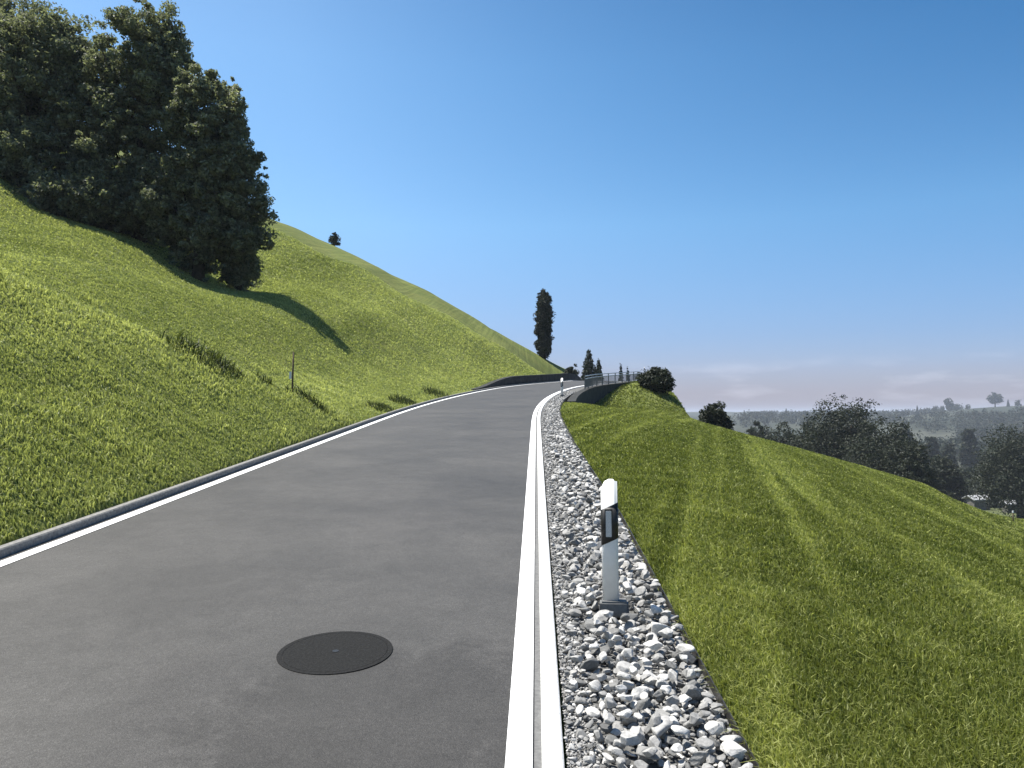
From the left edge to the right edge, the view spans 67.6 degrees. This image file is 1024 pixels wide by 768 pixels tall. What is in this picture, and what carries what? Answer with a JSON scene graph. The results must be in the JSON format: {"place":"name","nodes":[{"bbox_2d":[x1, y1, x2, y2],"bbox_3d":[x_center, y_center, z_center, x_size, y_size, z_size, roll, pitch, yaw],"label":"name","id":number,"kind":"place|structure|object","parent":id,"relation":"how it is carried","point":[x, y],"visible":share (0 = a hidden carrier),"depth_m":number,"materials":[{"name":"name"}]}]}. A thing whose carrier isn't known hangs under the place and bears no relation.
{"place":"outdoors","nodes":[
{"label":"outdoors","id":0,"kind":"place"},
{"bbox_2d":[0,381,618,767],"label":"road","id":1,"kind":"structure","parent":0,"point":[160,636],"depth_m":4.87,"materials":[{"name":"grey asphalt"}]},
{"bbox_2d":[0,381,563,566],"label":"edge marking","id":2,"kind":"structure","parent":1,"relation":"on","point":[54,543],"depth_m":8.42,"materials":[{"name":"paint"}]},
{"bbox_2d":[0,380,577,557],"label":"kerb","id":3,"kind":"structure","parent":1,"relation":"on","point":[16,546],"depth_m":8.88,"materials":[{"name":"concrete"}]},
{"bbox_2d":[276,631,392,674],"bbox_3d":[-0.965,1.471,4.184,0.620,0.024,0.620,0,2,0],"label":"manhole cover","id":4,"kind":"object","parent":1,"relation":"on","point":[335,653],"visible":0.92,"depth_m":4.15,"materials":[{"name":"metal"}]},
{"bbox_2d":[505,383,600,767],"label":"edge marking","id":5,"kind":"structure","parent":1,"relation":"on","point":[519,746],"depth_m":4.22,"materials":[{"name":"paint"}]},
{"bbox_2d":[0,150,1023,767],"bbox_3d":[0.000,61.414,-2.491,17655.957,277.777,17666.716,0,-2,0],"label":"ground","id":6,"kind":"structure","parent":0,"point":[454,312],"depth_m":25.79,"materials":[{"name":"green plant"}]},
{"bbox_2d":[0,0,67,150],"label":"broadleaf tree","id":7,"kind":"object","parent":6,"relation":"on","point":[9,6],"visible":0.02,"depth_m":41.89,"materials":[{"name":"green plant"}]},
{"bbox_2d":[0,0,119,189],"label":"broadleaf tree","id":8,"kind":"object","parent":6,"relation":"on","point":[57,44],"visible":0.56,"depth_m":37.69,"materials":[{"name":"green plant"}]},
{"bbox_2d":[11,165,175,239],"bbox_3d":[-20.682,-9.016,38.594,8.146,3.679,8.163,0,-2,0],"label":"bush","id":9,"kind":"object","parent":6,"relation":"on","point":[48,192],"visible":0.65,"depth_m":36.06,"materials":[{"name":"green plant"}]},
{"bbox_2d":[33,0,200,246],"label":"broadleaf tree","id":10,"kind":"object","parent":6,"relation":"on","point":[127,96],"visible":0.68,"depth_m":37.65,"materials":[{"name":"green plant"}]},
{"bbox_2d":[157,329,233,379],"bbox_3d":[-6.084,-0.476,14.680,1.513,1.150,1.399,2,-3,-38],"label":"grass tuft","id":11,"kind":"object","parent":6,"relation":"on","point":[189,343],"visible":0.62,"depth_m":14.46,"materials":[{"name":"green plant"}]},
{"bbox_2d":[133,64,279,283],"bbox_3d":[-14.909,-10.052,37.395,7.058,11.194,4.489,0,-2,0],"label":"broadleaf tree","id":12,"kind":"object","parent":6,"relation":"on","point":[209,183],"visible":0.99,"depth_m":36.49,"materials":[{"name":"green plant"}]},
{"bbox_2d":[199,346,242,378],"bbox_3d":[-6.003,-0.254,15.312,1.278,1.101,1.223,0,-2,0],"label":"grass tuft","id":13,"kind":"object","parent":6,"relation":"on","point":[227,362],"visible":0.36,"depth_m":15.22,"materials":[{"name":"green plant"}]},
{"bbox_2d":[216,207,266,291],"bbox_3d":[-13.866,-6.788,38.651,2.718,5.447,2.496,0,-2,0],"label":"bush","id":14,"kind":"object","parent":6,"relation":"on","point":[240,275],"visible":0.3,"depth_m":38.23,"materials":[{"name":"green plant"}]},
{"bbox_2d":[255,371,273,383],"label":"grass tuft","id":15,"kind":"object","parent":6,"relation":"on","point":[257,372],"visible":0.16,"depth_m":16.56,"materials":[{"name":"green plant"}]},
{"bbox_2d":[289,352,293,391],"bbox_3d":[-4.956,-0.151,17.219,0.115,1.151,0.050,2,-3,-40],"label":"stake","id":16,"kind":"object","parent":6,"relation":"on","point":[291,373],"visible":0.84,"depth_m":17.22,"materials":[{"name":"brown wood"}]},
{"bbox_2d":[285,384,327,414],"bbox_3d":[-4.816,0.432,17.613,1.238,0.924,1.136,0,-2,0],"label":"grass tuft","id":17,"kind":"object","parent":6,"relation":"on","point":[313,401],"visible":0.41,"depth_m":17.51,"materials":[{"name":"green plant"}]},
{"bbox_2d":[328,232,340,245],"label":"tree","id":18,"kind":"object","parent":6,"relation":"on","point":[334,239],"visible":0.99,"depth_m":92.58,"materials":[{"name":"green plant"}]},
{"bbox_2d":[363,400,393,411],"bbox_3d":[-4.090,0.705,23.676,0.955,0.505,1.833,0,-2,0],"label":"grass tuft","id":19,"kind":"object","parent":6,"relation":"on","point":[379,406],"visible":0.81,"depth_m":23.57,"materials":[{"name":"green plant"}]},
{"bbox_2d":[387,393,415,404],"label":"grass tuft","id":20,"kind":"object","parent":6,"relation":"on","point":[406,401],"visible":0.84,"depth_m":27.14,"materials":[{"name":"green plant"}]},
{"bbox_2d":[422,386,448,397],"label":"grass tuft","id":21,"kind":"object","parent":6,"relation":"on","point":[434,391],"visible":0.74,"depth_m":33.30,"materials":[{"name":"green plant"}]},
{"bbox_2d":[471,373,581,389],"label":"bank wall","id":22,"kind":"structure","parent":6,"relation":"on","point":[512,380],"depth_m":53.23,"materials":[{"name":"concrete"}]},
{"bbox_2d":[533,288,555,359],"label":"columnar poplar","id":23,"kind":"object","parent":6,"relation":"on","point":[543,319],"visible":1,"depth_m":97.73,"materials":[{"name":"green plant"}]},
{"bbox_2d":[564,363,579,374],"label":"shrub","id":24,"kind":"object","parent":6,"relation":"on","point":[570,370],"visible":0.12,"depth_m":83.98,"materials":[{"name":"green plant"}]},
{"bbox_2d":[537,381,629,767],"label":"kerb","id":25,"kind":"structure","parent":6,"relation":"on","point":[552,743],"depth_m":4.23,"materials":[{"name":"concrete"}]},
{"bbox_2d":[533,393,556,767],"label":"kerb joint","id":26,"kind":"object","parent":25,"relation":"on","point":[537,755],"visible":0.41,"depth_m":4.25,"materials":[{"name":"grey concrete"}]},
{"bbox_2d":[580,349,598,380],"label":"conifer","id":27,"kind":"object","parent":6,"relation":"on","point":[588,367],"visible":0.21,"depth_m":111.72,"materials":[{"name":"green plant"}]},
{"bbox_2d":[595,360,602,380],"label":"conifer","id":28,"kind":"object","parent":6,"relation":"on","point":[599,368],"visible":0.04,"depth_m":116.03,"materials":[{"name":"green plant"}]},
{"bbox_2d":[567,381,631,403],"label":"retaining wall","id":29,"kind":"structure","parent":6,"relation":"on","point":[593,394],"depth_m":45.23,"materials":[{"name":"concrete"}]},
{"bbox_2d":[584,371,640,388],"bbox_3d":[7.134,-0.319,52.859,0.625,2.168,22.298,-1,-2,18],"label":"railing","id":30,"kind":"object","parent":29,"relation":"on","point":[592,381],"visible":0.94,"depth_m":51.10,"materials":[{"name":"metal"}]},
{"bbox_2d":[618,363,622,380],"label":"conifer","id":31,"kind":"object","parent":6,"relation":"on","point":[620,367],"visible":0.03,"depth_m":120.09,"materials":[{"name":"green plant"}]},
{"bbox_2d":[541,382,752,767],"bbox_3d":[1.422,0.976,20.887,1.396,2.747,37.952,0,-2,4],"label":"gravel","id":32,"kind":"structure","parent":6,"relation":"on","point":[565,455],"depth_m":4.14,"materials":[{"name":"grey gravel"}]},
{"bbox_2d":[560,378,563,395],"bbox_3d":[2.264,0.158,34.383,0.188,0.865,0.129,0,-2,6],"label":"marker post","id":33,"kind":"object","parent":32,"relation":"on","point":[561,387],"visible":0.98,"depth_m":34.36,"materials":[{"name":"white plastic"}]},
{"bbox_2d":[599,479,628,617],"bbox_3d":[0.646,1.043,4.889,0.188,0.865,0.129,-1,-2,6],"label":"marker post","id":34,"kind":"object","parent":32,"relation":"on","point":[611,600],"visible":0.96,"depth_m":4.86,"materials":[{"name":"white plastic"}]},
{"bbox_2d":[560,393,759,767],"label":"lawn edging","id":35,"kind":"object","parent":32,"relation":"on","point":[719,699],"visible":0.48,"depth_m":4.06,"materials":[{"name":"metal"}]},
{"bbox_2d":[651,622,670,636],"bbox_3d":[0.868,1.438,4.474,0.134,0.092,0.103,7,-9,-9],"label":"stone","id":36,"kind":"object","parent":32,"relation":"on","point":[656,627],"visible":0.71,"depth_m":4.43,"materials":[{"name":"grey stone"}]},
{"bbox_2d":[651,715,673,736],"bbox_3d":[0.646,1.466,3.269,0.076,0.059,0.170,5,8,31],"label":"stone","id":37,"kind":"object","parent":32,"relation":"on","point":[665,725],"visible":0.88,"depth_m":3.24,"materials":[{"name":"white stone"}]},
{"bbox_2d":[677,643,694,652],"bbox_3d":[0.952,1.437,4.151,0.061,0.046,0.112,1,-3,-29],"label":"stone","id":38,"kind":"object","parent":32,"relation":"on","point":[686,647],"visible":0.85,"depth_m":4.14,"materials":[{"name":"white stone"}]},
{"bbox_2d":[635,366,675,393],"bbox_3d":[10.479,-0.103,54.940,2.980,2.420,2.782,2,-3,-37],"label":"bush","id":39,"kind":"object","parent":6,"relation":"on","point":[655,379],"visible":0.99,"depth_m":54.38,"materials":[{"name":"green plant"}]},
{"bbox_2d":[698,400,734,430],"bbox_3d":[13.876,2.816,51.966,2.755,3.478,2.430,-2,-3,34],"label":"bush","id":40,"kind":"object","parent":6,"relation":"on","point":[713,414],"visible":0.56,"depth_m":51.44,"materials":[{"name":"green plant"}]},
{"bbox_2d":[744,420,772,439],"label":"valley tree","id":41,"kind":"object","parent":6,"relation":"on","point":[762,432],"visible":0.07,"depth_m":164.00,"materials":[{"name":"green plant"}]},
{"bbox_2d":[764,421,801,443],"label":"valley tree","id":42,"kind":"object","parent":6,"relation":"on","point":[783,439],"visible":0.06,"depth_m":148.41,"materials":[{"name":"green plant"}]},
{"bbox_2d":[560,380,1023,767],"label":"mown grass","id":43,"kind":"structure","parent":6,"relation":"on","point":[785,734],"depth_m":5.78,"materials":[{"name":"green plant"}]},
{"bbox_2d":[785,412,834,453],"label":"valley tree","id":44,"kind":"object","parent":6,"relation":"on","point":[794,443],"visible":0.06,"depth_m":129.66,"materials":[{"name":"green plant"}]},
{"bbox_2d":[795,393,909,459],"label":"valley tree","id":45,"kind":"object","parent":6,"relation":"on","point":[831,442],"visible":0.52,"depth_m":120.47,"materials":[{"name":"green plant"}]},
{"bbox_2d":[834,437,896,470],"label":"valley tree","id":46,"kind":"object","parent":6,"relation":"on","point":[867,456],"visible":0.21,"depth_m":107.11,"materials":[{"name":"green plant"}]},
{"bbox_2d":[730,403,1023,462],"bbox_3d":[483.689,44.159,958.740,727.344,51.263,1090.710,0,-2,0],"label":"woods","id":47,"kind":"object","parent":6,"relation":"on","point":[977,419],"visible":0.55,"depth_m":868.26,"materials":[{"name":"green plant"}]},
{"bbox_2d":[838,416,940,486],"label":"valley tree","id":48,"kind":"object","parent":6,"relation":"on","point":[891,436],"visible":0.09,"depth_m":114.73,"materials":[{"name":"green plant"}]},
{"bbox_2d":[872,435,939,489],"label":"valley tree","id":49,"kind":"object","parent":6,"relation":"on","point":[906,465],"visible":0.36,"depth_m":102.64,"materials":[{"name":"green plant"}]},
{"bbox_2d":[902,428,913,442],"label":"valley tree","id":50,"kind":"object","parent":6,"relation":"on","point":[908,435],"visible":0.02,"depth_m":357.42,"materials":[{"name":"green plant"}]},
{"bbox_2d":[924,436,941,467],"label":"valley tree","id":51,"kind":"object","parent":6,"relation":"on","point":[931,442],"visible":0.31,"depth_m":327.44,"materials":[{"name":"green plant"}]},
{"bbox_2d":[943,398,953,410],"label":"tree","id":52,"kind":"object","parent":6,"relation":"on","point":[948,404],"visible":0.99,"depth_m":1246.88,"materials":[{"name":"green plant"}]},
{"bbox_2d":[928,454,969,502],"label":"valley tree","id":53,"kind":"object","parent":6,"relation":"on","point":[951,484],"visible":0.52,"depth_m":147.19,"materials":[{"name":"green plant"}]},
{"bbox_2d":[940,443,959,467],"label":"valley tree","id":54,"kind":"object","parent":6,"relation":"on","point":[949,451],"visible":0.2,"depth_m":297.98,"materials":[{"name":"green plant"}]},
{"bbox_2d":[953,403,959,409],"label":"tree","id":55,"kind":"object","parent":6,"relation":"on","point":[955,407],"visible":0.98,"depth_m":1237.61,"materials":[{"name":"green plant"}]},
{"bbox_2d":[958,464,972,500],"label":"valley tree","id":56,"kind":"object","parent":6,"relation":"on","point":[965,470],"visible":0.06,"depth_m":207.03,"materials":[{"name":"green plant"}]},
{"bbox_2d":[957,428,980,468],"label":"valley tree","id":57,"kind":"object","parent":6,"relation":"on","point":[966,449],"visible":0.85,"depth_m":347.44,"materials":[{"name":"green plant"}]},
{"bbox_2d":[961,494,989,509],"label":"house","id":58,"kind":"structure","parent":6,"relation":"on","point":[976,503],"depth_m":186.54,"materials":[{"name":"paint"}]},
{"bbox_2d":[965,461,1011,505],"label":"valley tree","id":59,"kind":"object","parent":6,"relation":"on","point":[972,488],"visible":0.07,"depth_m":199.00,"materials":[{"name":"green plant"}]},
{"bbox_2d":[958,419,1023,518],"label":"valley tree","id":60,"kind":"object","parent":6,"relation":"on","point":[1004,474],"visible":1,"depth_m":136.85,"materials":[{"name":"green plant"}]},
{"bbox_2d":[986,392,1003,406],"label":"tree","id":61,"kind":"object","parent":6,"relation":"on","point":[993,398],"visible":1,"depth_m":1245.93,"materials":[{"name":"green plant"}]},
{"bbox_2d":[1002,500,1023,512],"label":"house","id":62,"kind":"structure","parent":6,"relation":"on","point":[1009,507],"depth_m":177.97,"materials":[{"name":"paint"}]},
{"bbox_2d":[1014,399,1021,406],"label":"tree","id":63,"kind":"object","parent":6,"relation":"on","point":[1017,403],"visible":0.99,"depth_m":1213.40,"materials":[{"name":"green plant"}]},
{"bbox_2d":[12,0,1023,412],"label":"sky","id":64,"kind":"structure","parent":0,"point":[777,205],"materials":[{"name":"blue"}]}
]}

